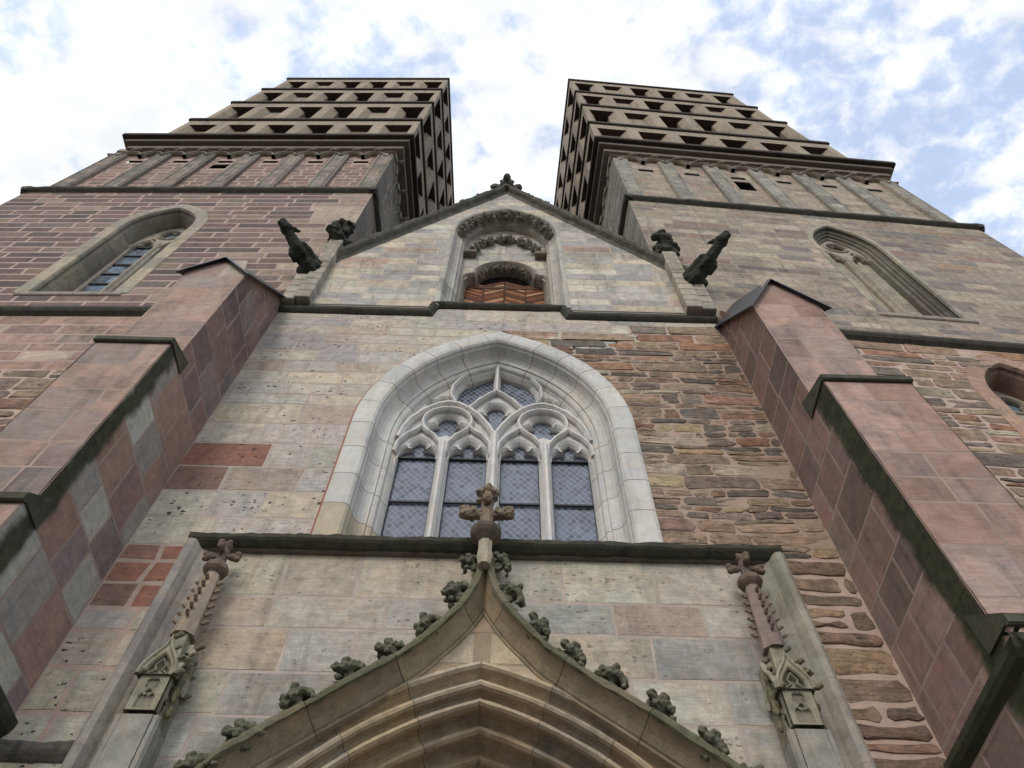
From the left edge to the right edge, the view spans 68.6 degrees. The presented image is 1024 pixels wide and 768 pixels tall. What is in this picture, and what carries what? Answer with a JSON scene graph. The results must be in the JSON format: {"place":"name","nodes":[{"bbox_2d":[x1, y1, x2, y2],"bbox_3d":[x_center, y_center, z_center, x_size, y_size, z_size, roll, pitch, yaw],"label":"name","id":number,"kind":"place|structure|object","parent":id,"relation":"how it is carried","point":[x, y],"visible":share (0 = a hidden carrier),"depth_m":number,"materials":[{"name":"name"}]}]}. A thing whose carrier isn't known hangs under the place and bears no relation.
{"place":"outdoors","nodes":[
{"label":"outdoors","id":0,"kind":"place"},
{"bbox_2d":[0,77,454,430],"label":"church tower","id":1,"kind":"structure","parent":0,"point":[110,244],"depth_m":27.04,"materials":[{"name":"stone"}]},
{"bbox_2d":[12,204,207,295],"bbox_3d":[-11.562,-3.969,23.147,3.040,7.936,0.850,0,-60,0],"label":"window","id":2,"kind":"structure","parent":1,"relation":"in","point":[112,262],"depth_m":23.04,"materials":[{"name":"beige stone"}]},
{"bbox_2d":[0,0,1023,256],"label":"sky","id":3,"kind":"structure","parent":0,"point":[934,89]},
{"bbox_2d":[554,78,1023,508],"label":"church tower","id":4,"kind":"structure","parent":0,"point":[924,295],"depth_m":26.30,"materials":[{"name":"stone"}]},
{"bbox_2d":[807,224,978,323],"bbox_3d":[11.225,-3.443,23.815,2.760,8.017,0.800,4,-60,-2],"label":"window","id":5,"kind":"structure","parent":4,"relation":"in","point":[895,290],"depth_m":23.57,"materials":[{"name":"beige stone"}]},
{"bbox_2d":[966,354,1023,437],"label":"window","id":6,"kind":"structure","parent":4,"relation":"in","point":[1001,386],"depth_m":17.92,"materials":[{"name":"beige stone"}]},
{"label":"ground","id":7,"kind":"structure","parent":0,"visible":0},
{"bbox_2d":[0,256,285,737],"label":"buttress","id":8,"kind":"structure","parent":7,"relation":"on","point":[98,437],"depth_m":11.05,"materials":[{"name":"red stone"}]},
{"bbox_2d":[173,483,763,767],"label":"portal","id":9,"kind":"object","parent":7,"relation":"on","point":[482,672],"visible":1,"depth_m":9.22,"materials":[{"name":"beige stone"}]},
{"bbox_2d":[0,173,945,767],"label":"church","id":10,"kind":"structure","parent":7,"relation":"on","point":[576,391],"depth_m":12.84,"materials":[{"name":"stone"}]},
{"bbox_2d":[89,539,241,767],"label":"pinnacle","id":11,"kind":"object","parent":10,"relation":"attached to","point":[136,734],"visible":1,"depth_m":8.90,"materials":[{"name":"beige stone"}]},
{"bbox_2d":[277,218,321,273],"bbox_3d":[-5.732,-3.603,20.530,0.673,1.446,1.969,-29,-64,16],"label":"gargoyle","id":12,"kind":"object","parent":10,"relation":"on","point":[303,256],"visible":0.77,"depth_m":20.39,"materials":[{"name":"stone"}]},
{"bbox_2d":[312,332,662,542],"bbox_3d":[-0.358,1.016,14.828,5.470,7.576,0.870,1,-60,0],"label":"window","id":13,"kind":"structure","parent":10,"relation":"in","point":[528,419],"depth_m":14.59,"materials":[{"name":"stone"}]},
{"bbox_2d":[682,230,730,287],"bbox_3d":[5.221,-3.261,20.475,0.670,1.626,2.037,35,-65,-18],"label":"gargoyle","id":14,"kind":"object","parent":10,"relation":"attached to","point":[700,268],"visible":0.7,"depth_m":20.34,"materials":[{"name":"stone"}]},
{"bbox_2d":[726,551,844,767],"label":"pinnacle","id":15,"kind":"object","parent":10,"relation":"attached to","point":[790,687],"visible":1,"depth_m":9.03,"materials":[{"name":"beige stone"}]},
{"bbox_2d":[714,278,1023,767],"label":"buttress","id":16,"kind":"structure","parent":7,"relation":"on","point":[918,507],"depth_m":10.13,"materials":[{"name":"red stone"}]}
]}

